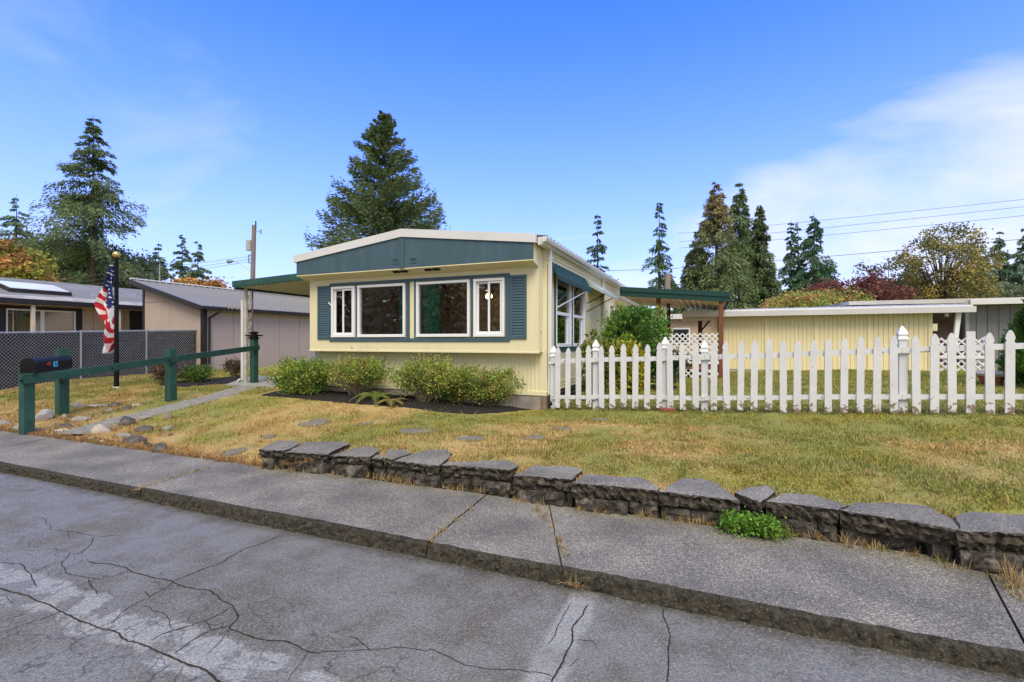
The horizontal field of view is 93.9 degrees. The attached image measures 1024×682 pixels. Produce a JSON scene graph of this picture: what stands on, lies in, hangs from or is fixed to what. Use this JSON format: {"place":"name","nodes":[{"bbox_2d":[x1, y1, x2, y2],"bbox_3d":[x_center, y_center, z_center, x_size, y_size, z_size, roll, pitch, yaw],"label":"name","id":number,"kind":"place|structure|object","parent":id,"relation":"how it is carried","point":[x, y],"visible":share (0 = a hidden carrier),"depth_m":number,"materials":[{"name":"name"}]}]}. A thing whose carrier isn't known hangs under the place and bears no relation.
{"place":"outdoors","nodes":[
{"label":"outdoors","id":0,"kind":"place"},
{"bbox_2d":[49,387,254,434],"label":"path","id":1,"kind":"structure","parent":0,"point":[86,429],"depth_m":10.23,"materials":[{"name":"concrete"}]},
{"bbox_2d":[0,472,1023,681],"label":"road","id":2,"kind":"structure","parent":0,"point":[97,586],"depth_m":3.01,"materials":[{"name":"asphalt"}]},
{"bbox_2d":[0,430,1023,678],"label":"sidewalk","id":3,"kind":"structure","parent":0,"point":[902,604],"depth_m":3.76,"materials":[{"name":"concrete"}]},
{"bbox_2d":[0,363,1023,519],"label":"lawn","id":4,"kind":"structure","parent":0,"point":[539,459],"depth_m":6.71,"materials":[{"name":"plant"}]},
{"bbox_2d":[0,235,65,282],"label":"autumn bush","id":5,"kind":"object","parent":4,"relation":"on","point":[17,262],"visible":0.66,"depth_m":37.58,"materials":[{"name":"orange plant"}]},
{"bbox_2d":[35,409,53,420],"bbox_3d":[-9.578,1.561,9.781,0.335,0.342,0.278,0,0,39],"label":"rock","id":6,"kind":"object","parent":4,"relation":"on","point":[44,414],"visible":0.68,"depth_m":9.69,"materials":[{"name":"stone"}]},
{"bbox_2d":[20,348,72,415],"bbox_3d":[-9.034,0.906,9.346,0.291,1.530,2.106,0,0,-31],"label":"mailbox","id":7,"kind":"object","parent":4,"relation":"on","point":[61,360],"visible":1,"depth_m":9.84,"materials":[{"name":"green paint"}]},
{"bbox_2d":[20,358,35,373],"bbox_3d":[-8.539,0.438,8.438,0.206,0.271,0.029,0,0,-28],"label":"box door","id":8,"kind":"structure","parent":7,"relation":"in","point":[28,365],"depth_m":8.43,"materials":[{"name":"black metal"}]},
{"bbox_2d":[58,423,73,427],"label":"rock","id":9,"kind":"object","parent":4,"relation":"on","point":[65,425],"visible":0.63,"depth_m":8.95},
{"bbox_2d":[0,277,141,333],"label":"neighbour house","id":10,"kind":"structure","parent":4,"relation":"on","point":[26,305],"depth_m":20.65,"materials":[{"name":"beige"}]},
{"bbox_2d":[0,305,81,333],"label":"window","id":11,"kind":"structure","parent":10,"relation":"in","point":[4,309],"depth_m":19.85,"materials":[{"name":"white plastic"}]},
{"bbox_2d":[130,311,141,329],"bbox_3d":[-18.050,-0.150,23.280,0.030,2.600,1.000,0,0,22],"label":"door","id":12,"kind":"structure","parent":10,"relation":"in","point":[135,316],"depth_m":23.05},
{"bbox_2d":[70,403,84,407],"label":"rock","id":13,"kind":"object","parent":4,"relation":"on","point":[76,405],"visible":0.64,"depth_m":10.82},
{"bbox_2d":[71,416,90,420],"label":"rock","id":14,"kind":"object","parent":4,"relation":"on","point":[80,418],"visible":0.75,"depth_m":9.52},
{"bbox_2d":[12,116,161,288],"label":"fir tree","id":15,"kind":"object","parent":4,"relation":"on","point":[69,206],"visible":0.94,"depth_m":45.36,"materials":[{"name":"green plant"}]},
{"bbox_2d":[0,329,196,389],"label":"chain link fence","id":16,"kind":"object","parent":4,"relation":"on","point":[85,350],"visible":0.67,"depth_m":15.78,"materials":[{"name":"metal"}]},
{"bbox_2d":[90,424,110,433],"bbox_3d":[-7.295,1.594,8.475,0.252,0.261,0.256,0,0,21],"label":"rock","id":17,"kind":"object","parent":4,"relation":"on","point":[97,428],"visible":0.66,"depth_m":8.42,"materials":[{"name":"stone"}]},
{"bbox_2d":[0,377,221,425],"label":"grass","id":18,"kind":"structure","parent":4,"relation":"on","point":[87,389],"depth_m":12.26,"materials":[{"name":"plant"}]},
{"bbox_2d":[112,251,120,387],"bbox_3d":[-10.884,-0.570,13.156,0.180,3.799,0.180,0,0,22],"label":"flagpole","id":19,"kind":"object","parent":4,"relation":"on","point":[116,254],"visible":0.94,"depth_m":13.12,"materials":[{"name":"black metal"}]},
{"bbox_2d":[94,265,114,353],"bbox_3d":[-11.097,-0.863,13.105,0.467,2.436,0.333,0,0,12],"label":"flag","id":20,"kind":"object","parent":19,"relation":"attached to","point":[104,303],"visible":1,"depth_m":13.06,"materials":[{"name":"fabric"}]},
{"bbox_2d":[115,433,132,437],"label":"rock","id":21,"kind":"object","parent":4,"relation":"on","point":[122,434],"visible":0.65,"depth_m":8.10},
{"bbox_2d":[118,416,135,426],"bbox_3d":[-7.313,1.556,9.079,0.300,0.274,0.254,-6,-7,14],"label":"rock","id":22,"kind":"object","parent":4,"relation":"on","point":[125,420],"visible":0.68,"depth_m":9.00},
{"bbox_2d":[122,435,146,443],"bbox_3d":[-6.102,1.614,7.707,0.334,0.205,0.235,0,0,23],"label":"rock","id":23,"kind":"object","parent":4,"relation":"on","point":[134,438],"visible":0.61,"depth_m":7.66,"materials":[{"name":"stone"}]},
{"bbox_2d":[19,331,262,434],"bbox_3d":[-7.937,0.731,11.081,0.413,2.017,5.670,0,0,13],"label":"rail fence","id":24,"kind":"object","parent":4,"relation":"on","point":[170,359],"visible":0.92,"depth_m":10.12,"materials":[{"name":"green paint"}]},
{"bbox_2d":[134,425,152,431],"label":"rock","id":25,"kind":"object","parent":4,"relation":"on","point":[144,428],"visible":0.71,"depth_m":8.48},
{"bbox_2d":[152,443,166,452],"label":"rock","id":26,"kind":"object","parent":4,"relation":"on","point":[158,447],"visible":0.74,"depth_m":7.11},
{"bbox_2d":[51,369,282,394],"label":"grass","id":27,"kind":"structure","parent":4,"relation":"on","point":[219,372],"depth_m":14.82,"materials":[{"name":"plant"}]},
{"bbox_2d":[158,274,233,288],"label":"autumn tree","id":28,"kind":"object","parent":4,"relation":"on","point":[211,283],"visible":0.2,"depth_m":48.83,"materials":[{"name":"orange plant"}]},
{"bbox_2d":[157,376,240,386],"bbox_3d":[-8.979,1.239,14.715,2.275,0.112,3.385,0,0,22],"label":"mulch bed","id":29,"kind":"object","parent":4,"relation":"on","point":[216,381],"visible":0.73,"depth_m":14.03,"materials":[{"name":"brown soil"}]},
{"bbox_2d":[144,357,183,383],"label":"rusty shrub","id":30,"kind":"object","parent":29,"relation":"on","point":[159,370],"visible":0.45,"depth_m":13.82,"materials":[{"name":"brown plant"}]},
{"bbox_2d":[177,362,215,381],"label":"shrub","id":31,"kind":"object","parent":29,"relation":"on","point":[194,373],"visible":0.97,"depth_m":14.18,"materials":[{"name":"green plant"}]},
{"bbox_2d":[220,357,248,376],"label":"rusty shrub","id":32,"kind":"object","parent":29,"relation":"on","point":[235,367],"visible":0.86,"depth_m":16.07,"materials":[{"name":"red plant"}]},
{"bbox_2d":[129,278,317,369],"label":"neighbour garage","id":33,"kind":"structure","parent":4,"relation":"on","point":[281,324],"depth_m":21.04,"materials":[{"name":"beige"}]},
{"bbox_2d":[221,447,246,455],"bbox_3d":[-4.058,1.651,7.040,0.301,0.085,0.402,0,0,22],"label":"stepping stone","id":34,"kind":"object","parent":4,"relation":"on","point":[235,451],"visible":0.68,"depth_m":6.98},
{"bbox_2d":[226,221,261,278],"bbox_3d":[-19.055,-3.392,34.005,2.495,10.293,0.378,0,0,1],"label":"utility pole","id":35,"kind":"object","parent":4,"relation":"on","point":[251,245],"visible":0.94,"depth_m":33.89,"materials":[{"name":"brown wood"}]},
{"bbox_2d":[51,256,250,279],"bbox_3d":[-31.207,-5.356,36.653,26.263,1.418,0.733,0,0,13],"label":"power line","id":36,"kind":"object","parent":35,"relation":"attached to","point":[153,268],"visible":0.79,"depth_m":35.30,"materials":[{"name":"metal"}]},
{"bbox_2d":[67,259,247,282],"bbox_3d":[-31.207,-5.093,36.653,26.263,1.578,0.733,0,0,13],"label":"power line","id":37,"kind":"object","parent":35,"relation":"attached to","point":[162,271],"visible":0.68,"depth_m":35.26,"materials":[{"name":"metal"}]},
{"bbox_2d":[225,375,285,387],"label":"carport slab","id":38,"kind":"structure","parent":4,"relation":"on","point":[262,379],"depth_m":13.41,"materials":[{"name":"concrete"}]},
{"bbox_2d":[225,273,309,382],"bbox_3d":[-4.780,-0.293,17.404,4.250,3.073,9.500,0,0,22],"label":"carport","id":39,"kind":"object","parent":4,"relation":"on","point":[291,284],"visible":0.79,"depth_m":13.68,"materials":[{"name":"green metal"}]},
{"bbox_2d":[298,419,329,426],"bbox_3d":[-3.524,1.488,8.528,0.526,0.128,0.463,0,0,22],"label":"stepping stone","id":40,"kind":"object","parent":4,"relation":"on","point":[314,422],"visible":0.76,"depth_m":8.51,"materials":[{"name":"stone"}]},
{"bbox_2d":[303,110,450,250],"bbox_3d":[-9.678,-7.817,35.876,11.132,19.134,10.350,0,0,-32],"label":"fir tree","id":41,"kind":"object","parent":4,"relation":"on","point":[372,211],"visible":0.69,"depth_m":34.44,"materials":[{"name":"green plant"}]},
{"bbox_2d":[261,390,532,413],"bbox_3d":[-2.927,1.309,10.505,7.264,0.227,1.479,0,0,27],"label":"mulch bed","id":42,"kind":"object","parent":4,"relation":"on","point":[345,397],"visible":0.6,"depth_m":9.88,"materials":[{"name":"brown soil"}]},
{"bbox_2d":[264,354,337,394],"bbox_3d":[-4.918,0.784,11.362,1.995,1.059,1.453,0,0,43],"label":"azalea shrub","id":43,"kind":"object","parent":42,"relation":"on","point":[299,376],"visible":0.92,"depth_m":11.06,"materials":[{"name":"green plant"}]},
{"bbox_2d":[313,347,395,395],"bbox_3d":[-3.415,0.702,10.770,2.226,1.172,1.345,0,0,14],"label":"azalea shrub","id":44,"kind":"object","parent":42,"relation":"on","point":[348,371],"visible":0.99,"depth_m":10.59,"materials":[{"name":"green plant"}]},
{"bbox_2d":[349,391,403,406],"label":"fern","id":45,"kind":"object","parent":42,"relation":"on","point":[375,395],"visible":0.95,"depth_m":10.08,"materials":[{"name":"green plant"}]},
{"bbox_2d":[374,398,406,407],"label":"fern","id":46,"kind":"object","parent":42,"relation":"on","point":[393,400],"visible":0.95,"depth_m":9.57,"materials":[{"name":"green plant"}]},
{"bbox_2d":[383,352,466,402],"bbox_3d":[-1.855,0.758,9.861,1.948,1.128,1.248,0,0,22],"label":"azalea shrub","id":47,"kind":"object","parent":42,"relation":"on","point":[410,372],"visible":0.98,"depth_m":9.76,"materials":[{"name":"green plant"}]},
{"bbox_2d":[435,368,471,404],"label":"azalea shrub","id":48,"kind":"object","parent":42,"relation":"on","point":[449,396],"visible":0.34,"depth_m":10.01,"materials":[{"name":"green plant"}]},
{"bbox_2d":[447,363,525,405],"bbox_3d":[-0.594,0.921,9.852,1.986,0.960,1.043,0,0,22],"label":"azalea shrub","id":49,"kind":"object","parent":42,"relation":"on","point":[482,393],"visible":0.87,"depth_m":9.69,"materials":[{"name":"green plant"}]},
{"bbox_2d":[398,428,437,433],"bbox_3d":[-1.442,1.382,7.185,0.588,0.079,0.396,0,0,22],"label":"stepping stone","id":50,"kind":"object","parent":4,"relation":"on","point":[413,430],"visible":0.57,"depth_m":7.20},
{"bbox_2d":[293,229,642,409],"bbox_3d":[0.817,-0.425,17.234,6.580,4.150,15.530,0,0,22],"label":"mobile home","id":51,"kind":"object","parent":4,"relation":"on","point":[523,304],"visible":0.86,"depth_m":10.42,"materials":[{"name":"beige paint"}]},
{"bbox_2d":[331,286,355,336],"bbox_3d":[-3.918,-0.677,11.172,0.690,1.185,0.135,0,0,22],"label":"window","id":52,"kind":"structure","parent":51,"relation":"in","point":[343,298],"depth_m":11.13,"materials":[{"name":"white plastic"}]},
{"bbox_2d":[357,283,405,336],"bbox_3d":[-2.925,-0.677,10.761,1.300,1.185,0.135,0,0,22],"label":"window","id":53,"kind":"structure","parent":51,"relation":"in","point":[360,287],"depth_m":10.81,"materials":[{"name":"white plastic"}]},
{"bbox_2d":[416,279,470,336],"bbox_3d":[-1.456,-0.677,10.152,1.300,1.185,0.135,0,0,22],"label":"window","id":54,"kind":"structure","parent":51,"relation":"in","point":[418,284],"depth_m":10.10,"materials":[{"name":"white plastic"}]},
{"bbox_2d":[473,277,505,336],"bbox_3d":[-0.453,-0.677,9.737,0.690,1.185,0.135,0,0,22],"label":"window","id":55,"kind":"structure","parent":51,"relation":"in","point":[502,333],"depth_m":9.69,"materials":[{"name":"white plastic"}]},
{"bbox_2d":[556,275,571,346],"bbox_3d":[1.117,-0.640,10.589,0.100,1.540,1.180,0,0,22],"label":"side window","id":56,"kind":"structure","parent":51,"relation":"in","point":[563,290],"depth_m":10.70,"materials":[{"name":"white plastic"}]},
{"bbox_2d":[573,286,584,346],"bbox_3d":[1.620,-0.640,11.803,0.100,1.540,1.150,0,0,22],"label":"side window","id":57,"kind":"structure","parent":51,"relation":"in","point":[578,302],"depth_m":11.92,"materials":[{"name":"white plastic"}]},
{"bbox_2d":[456,435,486,440],"bbox_3d":[-0.585,1.384,6.693,0.461,0.078,0.305,0,0,-24],"label":"stepping stone","id":58,"kind":"object","parent":4,"relation":"on","point":[473,437],"visible":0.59,"depth_m":6.65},
{"bbox_2d":[524,435,548,439],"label":"stepping stone","id":59,"kind":"object","parent":4,"relation":"on","point":[536,436],"visible":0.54,"depth_m":6.69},
{"bbox_2d":[574,328,620,394],"bbox_3d":[1.826,0.528,10.381,1.056,1.607,0.913,0,0,-25],"label":"yellow shrub","id":60,"kind":"object","parent":4,"relation":"on","point":[584,345],"visible":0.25,"depth_m":10.28,"materials":[{"name":"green plant"}]},
{"bbox_2d":[586,215,618,279],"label":"fir tree","id":61,"kind":"object","parent":4,"relation":"on","point":[601,249],"visible":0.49,"depth_m":59.77,"materials":[{"name":"green plant"}]},
{"bbox_2d":[607,333,654,394],"bbox_3d":[2.609,0.593,10.704,0.998,1.554,1.068,0,0,-27],"label":"yellow shrub","id":62,"kind":"object","parent":4,"relation":"on","point":[629,349],"visible":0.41,"depth_m":10.60,"materials":[{"name":"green plant"}]},
{"bbox_2d":[595,301,677,388],"bbox_3d":[3.221,0.103,12.699,2.268,2.415,2.161,0,0,1],"label":"round bush","id":63,"kind":"object","parent":4,"relation":"on","point":[643,325],"visible":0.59,"depth_m":12.28,"materials":[{"name":"green plant"}]},
{"bbox_2d":[258,440,1023,576],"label":"retaining wall","id":64,"kind":"structure","parent":4,"relation":"on","point":[983,541],"depth_m":4.44,"materials":[{"name":"stone"}]},
{"bbox_2d":[715,505,786,541],"bbox_3d":[2.026,1.550,4.072,0.553,0.282,0.310,0,0,22],"label":"stonecrop","id":65,"kind":"object","parent":64,"relation":"in","point":[762,525],"visible":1,"depth_m":4.02,"materials":[{"name":"green plant"}]},
{"bbox_2d":[772,516,796,540],"bbox_3d":[2.275,1.596,4.029,0.193,0.213,0.176,0,0,9],"label":"stonecrop","id":66,"kind":"object","parent":64,"relation":"in","point":[785,534],"visible":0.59,"depth_m":4.00,"materials":[{"name":"green plant"}]},
{"bbox_2d":[641,203,679,313],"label":"fir tree","id":67,"kind":"object","parent":4,"relation":"on","point":[659,260],"visible":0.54,"depth_m":49.77,"materials":[{"name":"green plant"}]},
{"bbox_2d":[662,273,675,312],"bbox_3d":[9.791,-1.232,29.962,1.007,5.985,0.411,0,0,7],"label":"utility pole","id":68,"kind":"object","parent":4,"relation":"on","point":[668,277],"visible":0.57,"depth_m":29.86,"materials":[{"name":"brown wood"}]},
{"bbox_2d":[678,199,1023,233],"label":"power line","id":69,"kind":"object","parent":68,"relation":"attached to","point":[890,213],"visible":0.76,"depth_m":49.37,"materials":[{"name":"metal"}]},
{"bbox_2d":[680,206,1023,241],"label":"power line","id":70,"kind":"object","parent":68,"relation":"attached to","point":[894,220],"visible":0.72,"depth_m":49.17,"materials":[{"name":"metal"}]},
{"bbox_2d":[685,215,1023,247],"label":"power line","id":71,"kind":"object","parent":68,"relation":"attached to","point":[897,228],"visible":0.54,"depth_m":49.19,"materials":[{"name":"metal"}]},
{"bbox_2d":[650,343,692,388],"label":"leafy plant","id":72,"kind":"object","parent":4,"relation":"on","point":[675,369],"visible":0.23,"depth_m":11.88,"materials":[{"name":"green plant"}]},
{"bbox_2d":[620,287,729,377],"bbox_3d":[6.188,-0.190,17.867,3.380,3.280,5.250,0,0,22],"label":"patio cover","id":73,"kind":"object","parent":4,"relation":"on","point":[677,298],"visible":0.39,"depth_m":15.50,"materials":[{"name":"green metal"}]},
{"bbox_2d":[654,314,711,354],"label":"house","id":74,"kind":"structure","parent":4,"relation":"on","point":[679,324],"depth_m":27.19,"materials":[{"name":"beige"}]},
{"bbox_2d":[672,328,689,343],"bbox_3d":[9.665,-0.300,27.353,1.000,0.900,0.059,0,0,22],"label":"window","id":75,"kind":"structure","parent":74,"relation":"in","point":[677,330],"depth_m":27.31,"materials":[{"name":"white plastic"}]},
{"bbox_2d":[672,231,717,313],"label":"cedar tree","id":76,"kind":"object","parent":4,"relation":"on","point":[690,259],"visible":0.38,"depth_m":46.42,"materials":[{"name":"green plant"}]},
{"bbox_2d":[673,182,758,313],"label":"cedar tree","id":77,"kind":"object","parent":4,"relation":"on","point":[716,213],"visible":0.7,"depth_m":45.32,"materials":[{"name":"green plant"}]},
{"bbox_2d":[719,183,769,309],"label":"cedar tree","id":78,"kind":"object","parent":4,"relation":"on","point":[742,221],"visible":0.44,"depth_m":47.23,"materials":[{"name":"green plant"}]},
{"bbox_2d":[737,205,781,307],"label":"cedar tree","id":79,"kind":"object","parent":4,"relation":"on","point":[767,270],"visible":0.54,"depth_m":46.34,"materials":[{"name":"green plant"}]},
{"bbox_2d":[549,326,1023,413],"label":"picket fence","id":80,"kind":"object","parent":4,"relation":"on","point":[899,350],"visible":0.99,"depth_m":7.77,"materials":[{"name":"white paint"}]},
{"bbox_2d":[776,222,805,294],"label":"fir tree","id":81,"kind":"object","parent":4,"relation":"on","point":[786,271],"visible":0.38,"depth_m":53.86,"materials":[{"name":"green plant"}]},
{"bbox_2d":[560,368,1023,412],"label":"grass","id":82,"kind":"structure","parent":4,"relation":"on","point":[884,374],"depth_m":10.70,"materials":[{"name":"plant"}]},
{"bbox_2d":[787,223,804,290],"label":"fir tree","id":83,"kind":"object","parent":4,"relation":"on","point":[797,246],"visible":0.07,"depth_m":54.93,"materials":[{"name":"green plant"}]},
{"bbox_2d":[744,286,881,308],"bbox_3d":[20.054,-0.984,32.064,8.288,5.277,7.547,0,0,22],"label":"autumn bush","id":84,"kind":"object","parent":4,"relation":"on","point":[793,299],"visible":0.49,"depth_m":30.72,"materials":[{"name":"yellow plant"}]},
{"bbox_2d":[789,215,846,307],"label":"fir tree","id":85,"kind":"object","parent":4,"relation":"on","point":[827,269],"visible":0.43,"depth_m":51.73,"materials":[{"name":"green plant"}]},
{"bbox_2d":[682,303,976,371],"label":"yellow outbuilding","id":86,"kind":"structure","parent":4,"relation":"on","point":[805,327],"depth_m":16.23,"materials":[{"name":"wood"}]},
{"bbox_2d":[799,270,925,304],"bbox_3d":[28.577,-2.021,39.898,10.028,7.354,9.904,0,0,22],"label":"red maple","id":87,"kind":"object","parent":4,"relation":"on","point":[874,284],"visible":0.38,"depth_m":37.93,"materials":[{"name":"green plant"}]},
{"bbox_2d":[852,256,928,283],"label":"leafy tree","id":88,"kind":"object","parent":4,"relation":"on","point":[878,270],"visible":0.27,"depth_m":50.34,"materials":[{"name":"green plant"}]},
{"bbox_2d":[882,273,933,299],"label":"leafy tree","id":89,"kind":"object","parent":4,"relation":"on","point":[894,282],"visible":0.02,"depth_m":45.23,"materials":[{"name":"red plant"}]},
{"bbox_2d":[821,297,1023,366],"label":"grey shed","id":90,"kind":"structure","parent":4,"relation":"on","point":[993,316],"depth_m":16.86,"materials":[{"name":"paint"}]},
{"bbox_2d":[880,221,1008,299],"bbox_3d":[36.008,-4.203,40.096,8.193,11.719,7.703,0,0,22],"label":"yellow maple","id":91,"kind":"object","parent":4,"relation":"on","point":[944,288],"visible":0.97,"depth_m":38.95,"materials":[{"name":"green plant"}]},
{"bbox_2d":[939,336,984,371],"bbox_3d":[11.838,0.477,12.658,1.152,1.194,0.130,0,0,22],"label":"lattice screen","id":92,"kind":"object","parent":4,"relation":"on","point":[959,357],"visible":0.31,"depth_m":12.61,"materials":[{"name":"white paint"}]},
{"bbox_2d":[953,271,1005,298],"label":"yellow maple","id":93,"kind":"object","parent":4,"relation":"on","point":[993,290],"visible":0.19,"depth_m":41.02,"materials":[{"name":"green plant"}]},
{"bbox_2d":[976,370,1004,385],"bbox_3d":[10.816,0.823,10.788,0.600,0.340,0.571,0,0,22],"label":"planter","id":94,"kind":"object","parent":4,"relation":"on","point":[999,377],"visible":0.48,"depth_m":10.62,"materials":[{"name":"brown wood"}]},
{"bbox_2d":[980,286,1011,297],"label":"leafy tree","id":95,"kind":"object","parent":4,"relation":"on","point":[1004,293],"visible":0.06,"depth_m":46.38,"materials":[{"name":"green plant"}]},
{"bbox_2d":[990,279,1023,297],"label":"leafy tree","id":96,"kind":"object","parent":4,"relation":"on","point":[1016,292],"visible":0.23,"depth_m":48.66,"materials":[{"name":"green plant"}]},
{"bbox_2d":[995,295,1023,384],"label":"arborvitae","id":97,"kind":"object","parent":4,"relation":"on","point":[1017,327],"visible":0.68,"depth_m":10.26,"materials":[{"name":"green plant"}]},
{"bbox_2d":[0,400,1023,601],"bbox_3d":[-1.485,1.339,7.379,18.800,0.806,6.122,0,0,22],"label":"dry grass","id":98,"kind":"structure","parent":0,"point":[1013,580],"depth_m":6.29,"materials":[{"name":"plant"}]},
{"bbox_2d":[0,0,1023,309],"label":"sky","id":99,"kind":"structure","parent":0,"point":[219,118],"materials":[{"name":"blue"}]},
{"bbox_2d":[611,239,1020,270],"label":"power line","id":100,"kind":"object","parent":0,"point":[825,256],"visible":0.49,"depth_m":46.87,"materials":[{"name":"metal"}]},
{"label":"ground","id":101,"kind":"structure","parent":0,"visible":0},
{"bbox_2d":[0,195,38,243],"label":"fir tree","id":102,"kind":"object","parent":101,"relation":"on","point":[12,222],"visible":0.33,"depth_m":59.66,"materials":[{"name":"green plant"}]},
{"bbox_2d":[0,227,98,284],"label":"leafy tree","id":103,"kind":"object","parent":101,"relation":"on","point":[51,253],"visible":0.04,"depth_m":47.95,"materials":[{"name":"orange plant"}]},
{"bbox_2d":[43,240,181,289],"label":"leafy tree","id":104,"kind":"object","parent":101,"relation":"on","point":[114,248],"visible":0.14,"depth_m":51.60,"materials":[{"name":"orange plant"}]},
{"bbox_2d":[142,244,175,280],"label":"fir tree","id":105,"kind":"object","parent":101,"relation":"on","point":[160,259],"visible":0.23,"depth_m":61.85,"materials":[{"name":"green plant"}]},
{"bbox_2d":[168,234,195,278],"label":"fir tree","id":106,"kind":"object","parent":101,"relation":"on","point":[185,253],"visible":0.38,"depth_m":65.80,"materials":[{"name":"green plant"}]},
{"bbox_2d":[183,241,212,282],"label":"fir tree","id":107,"kind":"object","parent":101,"relation":"on","point":[197,273],"visible":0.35,"depth_m":62.01,"materials":[{"name":"green plant"}]},
{"bbox_2d":[958,238,991,293],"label":"fir tree","id":108,"kind":"object","parent":101,"relation":"on","point":[980,257],"visible":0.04,"depth_m":77.89,"materials":[{"name":"green plant"}]},
{"bbox_2d":[986,232,1023,288],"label":"fir tree","id":109,"kind":"object","parent":101,"relation":"on","point":[1000,245],"visible":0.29,"depth_m":73.56,"materials":[{"name":"green plant"}]},
{"bbox_2d":[999,228,1023,290],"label":"fir tree","id":110,"kind":"object","parent":101,"relation":"on","point":[1019,265],"visible":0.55,"depth_m":72.15,"materials":[{"name":"green plant"}]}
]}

